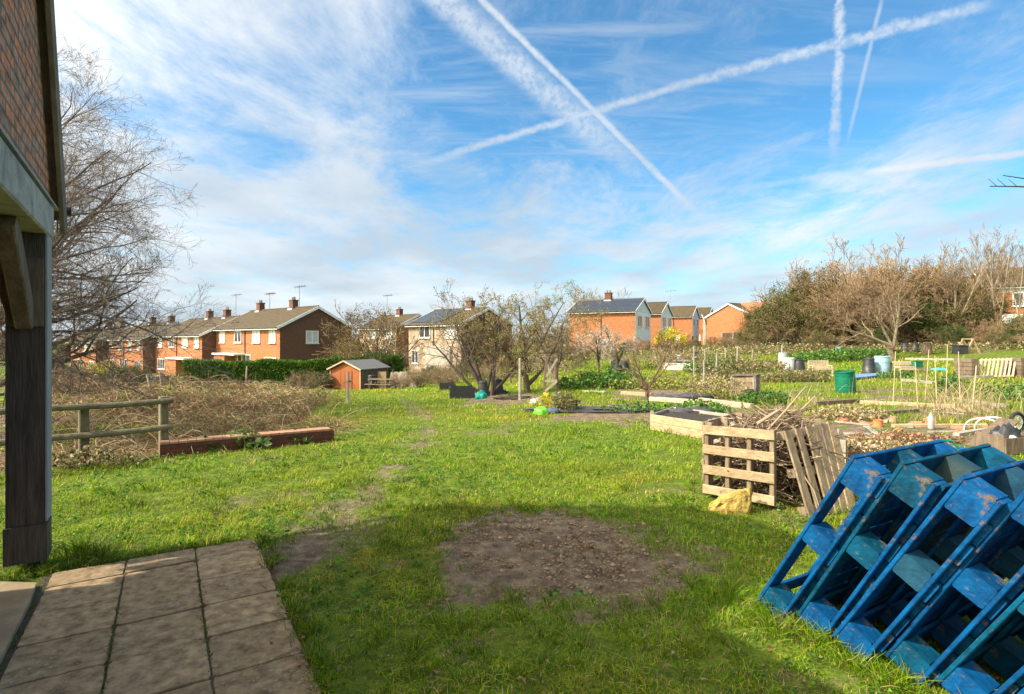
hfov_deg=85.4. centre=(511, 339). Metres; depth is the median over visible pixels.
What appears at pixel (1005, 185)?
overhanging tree
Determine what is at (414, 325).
terrace house
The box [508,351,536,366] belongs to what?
olive bush
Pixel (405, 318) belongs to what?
brown house
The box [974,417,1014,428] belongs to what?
white hoop
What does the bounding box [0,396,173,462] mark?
post and rail fence
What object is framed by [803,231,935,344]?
bare thicket bush
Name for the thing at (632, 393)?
edging board
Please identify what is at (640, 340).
window frame
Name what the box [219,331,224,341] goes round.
window frame
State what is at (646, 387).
bare tree
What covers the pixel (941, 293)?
russet bush
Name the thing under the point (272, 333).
window frame
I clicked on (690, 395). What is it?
black fabric
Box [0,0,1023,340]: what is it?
sky
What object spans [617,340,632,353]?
evergreen bush
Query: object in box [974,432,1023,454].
open crate
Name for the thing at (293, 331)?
brick house
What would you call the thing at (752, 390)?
black bag
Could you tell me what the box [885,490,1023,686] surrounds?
blue pallet
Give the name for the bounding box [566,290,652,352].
gabled house
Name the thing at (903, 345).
compost bin
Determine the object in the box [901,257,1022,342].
russet bush
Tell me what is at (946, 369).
cane
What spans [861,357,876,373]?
compost bin
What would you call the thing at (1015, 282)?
slender bare tree
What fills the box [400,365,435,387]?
bare thicket bush
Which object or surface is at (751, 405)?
edging board
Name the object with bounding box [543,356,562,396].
climbing frame
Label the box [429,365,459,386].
bare thicket bush
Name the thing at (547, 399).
leafy plants
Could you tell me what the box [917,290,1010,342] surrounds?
olive bush
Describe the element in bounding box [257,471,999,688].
dead leaves
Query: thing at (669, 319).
window frame
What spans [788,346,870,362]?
leafy plants
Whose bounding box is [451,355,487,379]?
evergreen bush
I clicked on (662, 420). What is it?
raised bed
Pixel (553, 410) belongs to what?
grey blue bag
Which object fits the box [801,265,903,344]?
bare tree
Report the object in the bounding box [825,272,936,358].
leaning tree
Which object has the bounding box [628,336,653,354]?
bare thicket bush
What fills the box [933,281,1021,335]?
olive bush
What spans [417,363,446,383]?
olive bush
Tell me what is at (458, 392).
planter
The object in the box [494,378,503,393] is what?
compost bin
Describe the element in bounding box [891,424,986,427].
edging board
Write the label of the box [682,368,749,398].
dry stalks
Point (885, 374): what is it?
leafy plants
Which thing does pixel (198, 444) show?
brick wall
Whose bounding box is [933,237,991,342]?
slender bare tree
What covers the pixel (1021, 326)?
olive bush
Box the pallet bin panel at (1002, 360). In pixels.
[979,358,1015,377]
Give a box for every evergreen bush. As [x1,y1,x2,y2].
[357,347,398,373]
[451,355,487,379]
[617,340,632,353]
[850,327,892,347]
[873,290,960,344]
[915,322,982,346]
[993,313,1023,343]
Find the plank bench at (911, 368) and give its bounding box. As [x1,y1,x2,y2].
[890,361,924,372]
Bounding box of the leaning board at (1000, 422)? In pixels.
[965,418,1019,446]
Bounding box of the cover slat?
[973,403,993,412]
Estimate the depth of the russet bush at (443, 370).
39.94 m
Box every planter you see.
[439,382,455,390]
[449,386,474,398]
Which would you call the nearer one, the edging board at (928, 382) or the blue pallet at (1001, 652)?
the blue pallet at (1001, 652)
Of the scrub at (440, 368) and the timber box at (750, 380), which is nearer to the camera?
the timber box at (750, 380)
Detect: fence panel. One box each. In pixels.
[378,372,385,388]
[389,371,406,387]
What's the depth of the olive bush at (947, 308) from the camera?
43.63 m
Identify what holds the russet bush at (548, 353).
on the ground at (302, 556)
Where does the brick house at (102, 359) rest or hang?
on the ground at (302, 556)
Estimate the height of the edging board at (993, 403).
0.082 m
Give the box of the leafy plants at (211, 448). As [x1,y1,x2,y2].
[204,433,223,450]
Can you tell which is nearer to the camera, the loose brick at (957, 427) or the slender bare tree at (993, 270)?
the loose brick at (957, 427)
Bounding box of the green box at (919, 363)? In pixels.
[911,361,923,366]
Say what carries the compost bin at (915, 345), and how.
on the ground at (302, 556)
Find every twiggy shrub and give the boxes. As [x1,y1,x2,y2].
[52,361,100,392]
[150,370,189,383]
[283,366,326,389]
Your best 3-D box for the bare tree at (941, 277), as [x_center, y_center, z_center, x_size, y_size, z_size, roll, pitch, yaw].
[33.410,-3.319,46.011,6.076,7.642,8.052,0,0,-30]
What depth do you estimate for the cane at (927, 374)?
15.59 m
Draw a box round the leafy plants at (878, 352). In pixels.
[824,347,900,358]
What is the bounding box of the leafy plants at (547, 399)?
[536,391,557,407]
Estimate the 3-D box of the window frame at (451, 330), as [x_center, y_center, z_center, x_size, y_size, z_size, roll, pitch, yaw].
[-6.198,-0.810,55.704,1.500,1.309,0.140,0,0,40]
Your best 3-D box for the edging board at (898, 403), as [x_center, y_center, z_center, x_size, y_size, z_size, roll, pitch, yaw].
[10.068,1.642,14.200,1.982,0.126,0.140,0,0,37]
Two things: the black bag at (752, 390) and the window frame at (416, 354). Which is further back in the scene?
the window frame at (416, 354)
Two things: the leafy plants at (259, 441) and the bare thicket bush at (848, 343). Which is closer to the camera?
the leafy plants at (259, 441)
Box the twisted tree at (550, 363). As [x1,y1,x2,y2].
[516,307,590,386]
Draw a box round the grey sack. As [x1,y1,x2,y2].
[530,397,543,403]
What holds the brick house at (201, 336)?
on the ground at (302, 556)
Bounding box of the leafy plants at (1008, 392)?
[970,380,1023,401]
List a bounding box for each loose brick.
[859,420,872,424]
[910,421,924,423]
[950,426,965,429]
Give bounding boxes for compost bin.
[478,380,488,395]
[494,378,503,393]
[794,358,804,369]
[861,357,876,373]
[900,343,908,351]
[911,342,919,351]
[921,341,932,353]
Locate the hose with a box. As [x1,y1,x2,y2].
[915,439,959,449]
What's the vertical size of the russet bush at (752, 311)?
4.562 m
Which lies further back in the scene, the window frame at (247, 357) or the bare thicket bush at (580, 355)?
the window frame at (247, 357)
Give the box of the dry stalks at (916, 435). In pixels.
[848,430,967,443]
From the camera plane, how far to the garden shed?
39.64 m
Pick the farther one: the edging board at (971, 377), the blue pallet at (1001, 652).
the edging board at (971, 377)
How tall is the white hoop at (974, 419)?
0.294 m
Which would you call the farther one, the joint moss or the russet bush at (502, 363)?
the russet bush at (502, 363)
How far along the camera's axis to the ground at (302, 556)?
4.71 m
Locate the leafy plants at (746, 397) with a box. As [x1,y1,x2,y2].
[735,387,790,405]
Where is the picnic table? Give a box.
[364,378,396,388]
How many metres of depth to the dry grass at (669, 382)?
21.05 m
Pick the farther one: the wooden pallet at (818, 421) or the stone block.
the wooden pallet at (818, 421)
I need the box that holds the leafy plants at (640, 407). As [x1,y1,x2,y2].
[601,400,669,412]
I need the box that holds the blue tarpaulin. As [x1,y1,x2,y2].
[855,373,876,378]
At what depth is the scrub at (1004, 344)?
37.44 m
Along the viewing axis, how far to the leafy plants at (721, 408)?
12.91 m
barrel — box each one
[781,358,794,369]
[834,370,855,393]
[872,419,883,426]
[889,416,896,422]
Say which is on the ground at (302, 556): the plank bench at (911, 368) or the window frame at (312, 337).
the plank bench at (911, 368)
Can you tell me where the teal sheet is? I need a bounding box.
[930,368,948,370]
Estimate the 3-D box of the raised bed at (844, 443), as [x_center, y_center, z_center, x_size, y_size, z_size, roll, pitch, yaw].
[3.955,1.510,8.450,2.142,0.350,1.015,0,0,40]
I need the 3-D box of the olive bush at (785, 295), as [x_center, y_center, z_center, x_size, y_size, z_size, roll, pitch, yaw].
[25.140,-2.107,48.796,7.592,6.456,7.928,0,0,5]
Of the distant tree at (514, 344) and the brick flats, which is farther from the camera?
the distant tree at (514, 344)
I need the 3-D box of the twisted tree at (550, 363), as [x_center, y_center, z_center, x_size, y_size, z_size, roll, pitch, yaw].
[1.764,0.329,24.609,2.624,3.780,4.067,0,0,-19]
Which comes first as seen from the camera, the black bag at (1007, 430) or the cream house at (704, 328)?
the black bag at (1007, 430)
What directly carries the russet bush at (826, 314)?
on the ground at (302, 556)
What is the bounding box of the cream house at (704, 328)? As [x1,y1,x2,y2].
[702,313,709,344]
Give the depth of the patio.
3.23 m
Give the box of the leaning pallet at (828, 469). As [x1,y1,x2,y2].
[777,421,854,516]
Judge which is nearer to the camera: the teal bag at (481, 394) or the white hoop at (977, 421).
the white hoop at (977, 421)
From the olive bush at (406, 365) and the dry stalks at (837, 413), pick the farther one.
the olive bush at (406, 365)
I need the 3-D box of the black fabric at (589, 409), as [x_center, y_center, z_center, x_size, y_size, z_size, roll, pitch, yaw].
[2.289,1.714,13.765,4.240,0.077,1.164,0,0,8]
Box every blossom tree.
[563,327,619,368]
[597,323,640,364]
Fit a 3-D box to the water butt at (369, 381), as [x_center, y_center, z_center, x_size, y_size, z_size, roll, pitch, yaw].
[-9.636,2.935,38.200,0.545,1.032,0.551,0,0,21]
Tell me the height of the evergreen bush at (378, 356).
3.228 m
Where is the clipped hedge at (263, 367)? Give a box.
[181,353,403,386]
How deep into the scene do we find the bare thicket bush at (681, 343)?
49.90 m
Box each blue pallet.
[757,439,956,618]
[797,443,1016,638]
[833,460,1023,661]
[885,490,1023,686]
[936,592,1023,693]
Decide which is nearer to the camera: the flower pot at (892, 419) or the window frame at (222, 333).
the flower pot at (892, 419)
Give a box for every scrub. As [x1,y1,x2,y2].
[388,363,497,380]
[486,359,583,378]
[576,345,723,361]
[643,351,738,368]
[673,344,810,356]
[694,364,744,385]
[695,352,789,373]
[724,340,856,354]
[761,366,832,382]
[811,341,949,351]
[895,338,1023,353]
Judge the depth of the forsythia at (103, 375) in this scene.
33.72 m
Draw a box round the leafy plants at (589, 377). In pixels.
[559,365,649,390]
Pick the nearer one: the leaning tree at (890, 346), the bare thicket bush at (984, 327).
the leaning tree at (890, 346)
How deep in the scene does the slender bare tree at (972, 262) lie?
49.10 m
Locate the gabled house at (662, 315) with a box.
[647,301,673,348]
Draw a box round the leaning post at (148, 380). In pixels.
[146,374,150,387]
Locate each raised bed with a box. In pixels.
[650,407,727,438]
[713,418,847,463]
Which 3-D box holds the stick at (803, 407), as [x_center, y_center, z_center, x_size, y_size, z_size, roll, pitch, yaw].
[3.047,0.862,6.045,0.583,0.501,0.030,0,0,-9]
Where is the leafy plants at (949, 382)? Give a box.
[932,368,969,395]
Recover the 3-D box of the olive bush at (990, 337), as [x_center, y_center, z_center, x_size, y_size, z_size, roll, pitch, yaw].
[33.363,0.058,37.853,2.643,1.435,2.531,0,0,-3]
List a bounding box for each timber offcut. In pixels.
[835,420,867,424]
[863,426,876,432]
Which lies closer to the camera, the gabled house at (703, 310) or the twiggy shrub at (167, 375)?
the twiggy shrub at (167, 375)
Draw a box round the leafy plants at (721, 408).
[667,398,730,412]
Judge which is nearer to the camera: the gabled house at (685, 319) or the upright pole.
the upright pole
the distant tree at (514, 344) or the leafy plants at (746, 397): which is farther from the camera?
the distant tree at (514, 344)
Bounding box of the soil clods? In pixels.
[437,507,718,617]
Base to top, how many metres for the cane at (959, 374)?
1.402 m
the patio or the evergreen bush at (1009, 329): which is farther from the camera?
the evergreen bush at (1009, 329)
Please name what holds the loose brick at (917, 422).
on the ground at (302, 556)
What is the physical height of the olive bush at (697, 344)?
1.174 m
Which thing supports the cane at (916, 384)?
on the ground at (302, 556)
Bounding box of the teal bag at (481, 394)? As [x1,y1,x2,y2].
[475,390,486,398]
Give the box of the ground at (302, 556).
[0,340,1023,693]
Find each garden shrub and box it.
[104,365,150,385]
[286,374,310,389]
[304,372,333,389]
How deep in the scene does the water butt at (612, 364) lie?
34.64 m
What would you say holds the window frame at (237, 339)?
in the brick house at (293, 331)
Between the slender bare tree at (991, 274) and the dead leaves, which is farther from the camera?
the slender bare tree at (991, 274)
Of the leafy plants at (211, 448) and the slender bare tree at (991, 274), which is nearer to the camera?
the leafy plants at (211, 448)
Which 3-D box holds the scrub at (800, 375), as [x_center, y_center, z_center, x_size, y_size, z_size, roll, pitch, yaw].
[12.045,1.497,23.583,3.157,0.762,1.575,0,0,0]
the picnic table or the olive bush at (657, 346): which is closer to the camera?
the picnic table
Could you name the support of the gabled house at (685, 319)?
on the ground at (302, 556)
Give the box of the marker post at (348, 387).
[347,372,348,403]
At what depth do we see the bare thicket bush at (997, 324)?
41.71 m
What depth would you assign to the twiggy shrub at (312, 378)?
35.93 m
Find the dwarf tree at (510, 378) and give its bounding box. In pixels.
[500,360,522,382]
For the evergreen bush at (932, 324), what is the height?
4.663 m
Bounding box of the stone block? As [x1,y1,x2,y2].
[708,488,752,514]
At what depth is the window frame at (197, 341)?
60.70 m
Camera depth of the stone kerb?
9.62 m
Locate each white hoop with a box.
[963,418,994,429]
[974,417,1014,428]
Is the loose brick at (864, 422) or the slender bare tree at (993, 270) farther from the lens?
the slender bare tree at (993, 270)
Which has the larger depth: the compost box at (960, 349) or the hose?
the compost box at (960, 349)
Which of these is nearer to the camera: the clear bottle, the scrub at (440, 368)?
the clear bottle
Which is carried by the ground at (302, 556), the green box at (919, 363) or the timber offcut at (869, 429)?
the timber offcut at (869, 429)
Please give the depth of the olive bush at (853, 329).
45.14 m
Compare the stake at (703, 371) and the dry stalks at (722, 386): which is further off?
the stake at (703, 371)
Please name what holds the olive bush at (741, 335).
on the ground at (302, 556)
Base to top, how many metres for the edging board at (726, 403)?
0.182 m
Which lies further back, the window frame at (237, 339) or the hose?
the window frame at (237, 339)
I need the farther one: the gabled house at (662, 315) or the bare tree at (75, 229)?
the gabled house at (662, 315)
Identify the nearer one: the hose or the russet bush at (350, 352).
the hose
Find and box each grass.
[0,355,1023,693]
[604,373,725,389]
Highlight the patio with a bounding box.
[0,539,321,693]
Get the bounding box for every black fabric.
[519,405,659,412]
[642,392,716,398]
[664,406,715,412]
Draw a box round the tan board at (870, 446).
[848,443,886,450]
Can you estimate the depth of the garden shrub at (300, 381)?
36.70 m
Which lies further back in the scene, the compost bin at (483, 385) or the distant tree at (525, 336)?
the distant tree at (525, 336)
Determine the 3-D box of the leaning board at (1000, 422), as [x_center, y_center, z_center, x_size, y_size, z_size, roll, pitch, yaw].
[7.646,1.480,8.825,0.800,0.418,0.300,0,0,-18]
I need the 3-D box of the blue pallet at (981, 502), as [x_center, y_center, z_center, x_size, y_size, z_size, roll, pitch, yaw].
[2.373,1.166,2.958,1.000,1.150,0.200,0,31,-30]
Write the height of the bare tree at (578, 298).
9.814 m
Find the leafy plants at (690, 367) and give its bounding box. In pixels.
[683,354,739,372]
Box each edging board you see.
[621,391,652,395]
[649,397,742,407]
[698,398,753,408]
[860,400,954,408]
[884,408,919,413]
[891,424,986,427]
[902,379,950,384]
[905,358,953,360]
[927,430,981,433]
[944,375,992,380]
[953,427,986,435]
[958,399,1011,406]
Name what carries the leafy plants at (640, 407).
on the ground at (302, 556)
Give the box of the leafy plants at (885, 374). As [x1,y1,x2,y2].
[875,369,914,377]
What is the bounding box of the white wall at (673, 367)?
[664,363,696,369]
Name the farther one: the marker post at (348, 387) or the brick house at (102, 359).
the brick house at (102, 359)
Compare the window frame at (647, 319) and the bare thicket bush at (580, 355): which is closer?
the bare thicket bush at (580, 355)
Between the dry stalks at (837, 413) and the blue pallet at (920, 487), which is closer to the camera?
the blue pallet at (920, 487)
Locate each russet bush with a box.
[312,300,432,369]
[326,340,368,363]
[435,362,467,382]
[480,350,514,377]
[531,341,567,363]
[703,335,721,349]
[731,302,792,347]
[773,257,867,343]
[786,278,894,344]
[831,261,945,344]
[889,261,978,342]
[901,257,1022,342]
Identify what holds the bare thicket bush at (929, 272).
on the ground at (302, 556)
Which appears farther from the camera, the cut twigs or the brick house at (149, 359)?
the brick house at (149, 359)
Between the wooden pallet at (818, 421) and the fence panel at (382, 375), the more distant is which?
the fence panel at (382, 375)
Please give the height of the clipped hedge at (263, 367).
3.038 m
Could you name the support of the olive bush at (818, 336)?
on the ground at (302, 556)
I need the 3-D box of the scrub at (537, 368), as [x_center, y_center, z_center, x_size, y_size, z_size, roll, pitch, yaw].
[1.668,2.141,40.182,7.122,1.572,4.070,0,0,0]
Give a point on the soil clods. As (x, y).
(561, 560)
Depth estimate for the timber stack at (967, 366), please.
22.72 m
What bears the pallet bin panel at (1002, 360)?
on the ground at (302, 556)
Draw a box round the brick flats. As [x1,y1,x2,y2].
[966,267,1023,340]
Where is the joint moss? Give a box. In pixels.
[0,566,212,693]
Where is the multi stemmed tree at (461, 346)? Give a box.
[400,277,549,395]
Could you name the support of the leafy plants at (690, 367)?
on the ground at (302, 556)
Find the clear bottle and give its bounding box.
[927,412,934,428]
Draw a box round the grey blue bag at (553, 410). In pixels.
[547,406,558,413]
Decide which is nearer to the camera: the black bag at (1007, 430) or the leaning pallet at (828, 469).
the leaning pallet at (828, 469)
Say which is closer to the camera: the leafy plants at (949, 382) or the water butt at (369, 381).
the leafy plants at (949, 382)
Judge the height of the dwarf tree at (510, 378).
1.424 m
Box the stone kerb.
[843,432,870,437]
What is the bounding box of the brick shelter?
[0,0,71,568]
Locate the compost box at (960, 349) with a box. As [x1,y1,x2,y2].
[951,345,968,353]
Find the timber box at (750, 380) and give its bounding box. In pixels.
[731,374,760,393]
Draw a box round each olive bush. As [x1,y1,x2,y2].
[401,359,413,372]
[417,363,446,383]
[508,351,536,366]
[651,341,668,351]
[690,339,702,348]
[728,325,772,348]
[740,291,823,347]
[744,278,834,347]
[768,304,850,347]
[795,329,849,350]
[822,302,898,345]
[898,295,991,342]
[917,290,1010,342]
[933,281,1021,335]
[973,331,1023,348]
[1013,314,1023,340]
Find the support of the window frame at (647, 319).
in the gabled house at (626, 316)
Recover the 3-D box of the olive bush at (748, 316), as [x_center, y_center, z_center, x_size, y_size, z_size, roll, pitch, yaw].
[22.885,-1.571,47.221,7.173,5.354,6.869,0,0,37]
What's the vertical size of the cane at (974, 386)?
1.114 m
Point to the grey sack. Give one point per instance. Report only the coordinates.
(533, 400)
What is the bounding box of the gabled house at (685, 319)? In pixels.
[670,289,699,343]
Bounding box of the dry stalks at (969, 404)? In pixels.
[692,357,1023,423]
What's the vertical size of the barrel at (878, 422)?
0.156 m
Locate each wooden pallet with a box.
[702,412,743,491]
[703,424,776,505]
[744,416,823,478]
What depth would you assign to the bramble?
18.38 m
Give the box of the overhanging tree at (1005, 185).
[990,175,1023,187]
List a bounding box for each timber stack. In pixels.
[954,358,979,376]
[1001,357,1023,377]
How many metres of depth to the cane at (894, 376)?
14.79 m
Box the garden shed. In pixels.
[326,359,390,389]
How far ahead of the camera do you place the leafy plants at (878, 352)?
36.43 m
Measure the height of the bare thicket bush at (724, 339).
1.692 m
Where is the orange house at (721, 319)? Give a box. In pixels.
[704,301,773,344]
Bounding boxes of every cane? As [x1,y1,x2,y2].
[893,352,895,400]
[899,360,902,394]
[915,362,917,406]
[925,351,928,399]
[934,356,936,402]
[946,345,947,396]
[958,352,959,398]
[972,365,976,407]
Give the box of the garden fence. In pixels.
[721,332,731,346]
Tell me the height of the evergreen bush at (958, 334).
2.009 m
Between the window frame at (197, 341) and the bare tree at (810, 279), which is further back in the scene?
the window frame at (197, 341)
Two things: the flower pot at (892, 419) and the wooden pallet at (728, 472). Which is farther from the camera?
the flower pot at (892, 419)
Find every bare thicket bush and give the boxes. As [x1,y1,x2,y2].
[387,367,415,388]
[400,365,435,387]
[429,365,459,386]
[469,361,501,381]
[544,335,587,361]
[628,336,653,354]
[669,338,691,351]
[716,332,736,347]
[779,248,912,344]
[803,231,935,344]
[837,238,969,342]
[956,311,1007,343]
[983,315,1019,342]
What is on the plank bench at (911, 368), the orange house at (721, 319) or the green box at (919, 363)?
the green box at (919, 363)
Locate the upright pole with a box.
[519,358,520,399]
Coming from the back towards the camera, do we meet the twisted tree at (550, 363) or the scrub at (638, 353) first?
the scrub at (638, 353)
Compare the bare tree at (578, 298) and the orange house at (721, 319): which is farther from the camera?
the orange house at (721, 319)
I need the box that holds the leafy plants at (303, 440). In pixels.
[287,429,308,444]
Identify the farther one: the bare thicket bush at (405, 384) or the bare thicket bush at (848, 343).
the bare thicket bush at (848, 343)
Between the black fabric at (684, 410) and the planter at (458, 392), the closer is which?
the black fabric at (684, 410)
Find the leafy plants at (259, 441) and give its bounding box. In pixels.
[223,427,271,449]
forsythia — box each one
[80,361,130,384]
[650,327,695,353]
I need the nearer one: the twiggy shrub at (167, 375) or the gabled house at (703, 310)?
the twiggy shrub at (167, 375)
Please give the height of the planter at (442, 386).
0.341 m
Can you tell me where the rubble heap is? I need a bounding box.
[493,395,531,399]
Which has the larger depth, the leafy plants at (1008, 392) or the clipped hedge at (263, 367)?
the clipped hedge at (263, 367)
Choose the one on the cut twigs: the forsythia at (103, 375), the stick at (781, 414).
the stick at (781, 414)
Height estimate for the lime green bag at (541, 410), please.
0.192 m
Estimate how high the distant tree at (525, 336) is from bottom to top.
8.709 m
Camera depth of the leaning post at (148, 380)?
25.97 m
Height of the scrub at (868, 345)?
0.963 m
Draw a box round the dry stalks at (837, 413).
[810,403,890,421]
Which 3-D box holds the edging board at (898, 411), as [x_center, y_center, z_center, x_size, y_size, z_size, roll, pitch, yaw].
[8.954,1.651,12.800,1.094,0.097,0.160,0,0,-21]
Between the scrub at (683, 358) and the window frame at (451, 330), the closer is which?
the scrub at (683, 358)
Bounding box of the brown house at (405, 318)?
[358,294,421,361]
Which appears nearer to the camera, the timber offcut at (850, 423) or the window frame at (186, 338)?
the timber offcut at (850, 423)
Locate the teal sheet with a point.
(942, 369)
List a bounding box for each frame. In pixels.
[158,358,164,369]
[182,337,187,347]
[193,337,198,348]
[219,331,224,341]
[234,331,241,342]
[245,354,250,360]
[252,330,260,343]
[268,330,275,343]
[305,331,319,343]
[411,350,418,363]
[419,326,430,338]
[445,326,455,337]
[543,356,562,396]
[637,315,642,327]
[639,340,648,349]
[645,316,649,327]
[662,317,665,326]
[668,318,671,327]
[959,338,979,352]
[1012,292,1023,306]
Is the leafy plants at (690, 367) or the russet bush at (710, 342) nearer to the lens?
the leafy plants at (690, 367)
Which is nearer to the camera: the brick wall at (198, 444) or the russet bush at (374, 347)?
the brick wall at (198, 444)
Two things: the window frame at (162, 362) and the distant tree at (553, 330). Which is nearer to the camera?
the window frame at (162, 362)
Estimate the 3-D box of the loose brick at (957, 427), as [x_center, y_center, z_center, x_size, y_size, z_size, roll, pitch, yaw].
[8.439,1.669,10.500,0.100,0.065,0.214,-13,3,-37]
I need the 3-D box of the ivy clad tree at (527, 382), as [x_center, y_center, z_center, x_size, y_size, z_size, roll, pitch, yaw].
[1.101,-0.240,22.190,5.835,4.866,4.266,0,0,-19]
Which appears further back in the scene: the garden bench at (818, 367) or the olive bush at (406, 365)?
the olive bush at (406, 365)
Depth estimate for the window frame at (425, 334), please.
58.15 m
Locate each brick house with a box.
[67,320,131,369]
[105,313,179,372]
[153,293,242,375]
[212,284,354,368]
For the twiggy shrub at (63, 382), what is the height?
1.975 m
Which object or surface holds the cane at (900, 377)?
on the ground at (302, 556)
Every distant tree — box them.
[512,325,547,349]
[512,332,520,350]
[538,324,568,347]
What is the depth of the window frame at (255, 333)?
54.90 m
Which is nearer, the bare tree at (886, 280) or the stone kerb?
the stone kerb
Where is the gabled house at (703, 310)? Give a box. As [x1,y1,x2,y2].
[698,307,712,344]
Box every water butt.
[368,375,375,388]
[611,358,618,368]
[613,365,622,375]
[620,359,629,371]
[778,353,787,363]
[874,356,889,372]
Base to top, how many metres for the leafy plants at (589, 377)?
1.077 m
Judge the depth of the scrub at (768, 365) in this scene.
30.50 m
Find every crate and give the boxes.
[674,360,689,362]
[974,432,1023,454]
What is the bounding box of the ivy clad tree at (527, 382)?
[469,279,610,392]
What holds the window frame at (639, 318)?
in the gabled house at (626, 316)
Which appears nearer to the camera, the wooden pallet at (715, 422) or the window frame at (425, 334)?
the wooden pallet at (715, 422)
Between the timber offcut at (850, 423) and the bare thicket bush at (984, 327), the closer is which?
the timber offcut at (850, 423)
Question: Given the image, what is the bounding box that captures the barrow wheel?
[1009,412,1023,431]
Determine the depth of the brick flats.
52.13 m
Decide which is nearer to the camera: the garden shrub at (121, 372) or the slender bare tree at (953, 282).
the garden shrub at (121, 372)
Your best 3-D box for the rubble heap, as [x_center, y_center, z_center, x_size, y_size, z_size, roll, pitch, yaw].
[-0.030,1.908,18.603,1.436,0.135,0.916,0,0,0]
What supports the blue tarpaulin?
on the ground at (302, 556)
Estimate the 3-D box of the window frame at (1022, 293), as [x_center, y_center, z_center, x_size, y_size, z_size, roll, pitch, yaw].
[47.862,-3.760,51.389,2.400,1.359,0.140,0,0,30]
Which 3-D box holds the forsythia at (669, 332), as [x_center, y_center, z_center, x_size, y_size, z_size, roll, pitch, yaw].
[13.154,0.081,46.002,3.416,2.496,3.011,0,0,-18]
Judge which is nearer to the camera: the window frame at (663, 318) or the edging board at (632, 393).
the edging board at (632, 393)
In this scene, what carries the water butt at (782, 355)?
on the ground at (302, 556)
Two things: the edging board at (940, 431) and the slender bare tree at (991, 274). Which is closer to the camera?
the edging board at (940, 431)
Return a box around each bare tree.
[0,16,249,453]
[562,285,599,326]
[599,288,628,298]
[617,335,688,407]
[783,269,848,307]
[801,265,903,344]
[808,262,893,346]
[837,268,920,345]
[878,253,974,342]
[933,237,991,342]
[954,242,1010,292]
[958,224,1018,325]
[968,224,1023,322]
[995,244,1023,338]
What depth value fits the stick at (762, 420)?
5.79 m
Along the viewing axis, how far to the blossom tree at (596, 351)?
36.04 m
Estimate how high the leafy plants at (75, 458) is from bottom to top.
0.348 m
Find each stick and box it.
[756,407,782,424]
[767,386,805,428]
[779,396,814,430]
[804,475,818,505]
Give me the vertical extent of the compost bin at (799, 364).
0.639 m
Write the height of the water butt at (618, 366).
0.606 m
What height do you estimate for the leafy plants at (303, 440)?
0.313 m
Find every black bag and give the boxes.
[742,389,758,394]
[990,423,1020,437]
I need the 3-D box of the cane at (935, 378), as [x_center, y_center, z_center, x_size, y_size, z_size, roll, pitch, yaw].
[10.543,1.061,13.801,0.073,1.344,0.023,0,0,0]
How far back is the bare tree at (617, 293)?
80.53 m
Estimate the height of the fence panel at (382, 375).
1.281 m
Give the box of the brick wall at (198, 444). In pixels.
[160,427,333,457]
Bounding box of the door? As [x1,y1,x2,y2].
[338,371,351,389]
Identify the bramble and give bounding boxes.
[0,371,400,472]
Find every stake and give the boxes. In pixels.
[693,346,694,375]
[703,360,704,385]
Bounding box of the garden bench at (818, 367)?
[808,360,833,373]
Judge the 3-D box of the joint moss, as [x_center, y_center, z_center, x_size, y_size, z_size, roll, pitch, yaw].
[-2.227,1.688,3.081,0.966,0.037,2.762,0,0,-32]
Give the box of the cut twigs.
[703,402,849,506]
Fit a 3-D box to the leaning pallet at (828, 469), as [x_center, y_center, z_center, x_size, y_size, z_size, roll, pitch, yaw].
[3.150,1.293,5.630,0.843,0.860,0.464,0,0,-28]
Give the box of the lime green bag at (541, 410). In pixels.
[533,406,548,414]
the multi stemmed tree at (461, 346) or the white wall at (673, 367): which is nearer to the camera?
the multi stemmed tree at (461, 346)
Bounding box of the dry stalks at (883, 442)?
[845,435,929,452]
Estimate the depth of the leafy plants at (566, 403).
13.70 m
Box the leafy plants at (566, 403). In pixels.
[550,390,580,410]
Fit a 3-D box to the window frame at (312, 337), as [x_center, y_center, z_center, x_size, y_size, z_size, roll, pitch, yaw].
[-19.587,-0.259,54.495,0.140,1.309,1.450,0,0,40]
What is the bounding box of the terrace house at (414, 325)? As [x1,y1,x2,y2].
[404,292,515,372]
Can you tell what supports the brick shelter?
on the ground at (302, 556)
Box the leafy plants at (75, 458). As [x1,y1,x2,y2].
[52,444,145,469]
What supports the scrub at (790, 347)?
on the ground at (302, 556)
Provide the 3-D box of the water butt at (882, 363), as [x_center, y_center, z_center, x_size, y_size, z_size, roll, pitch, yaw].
[18.667,1.234,28.000,0.699,0.858,0.706,0,0,-32]

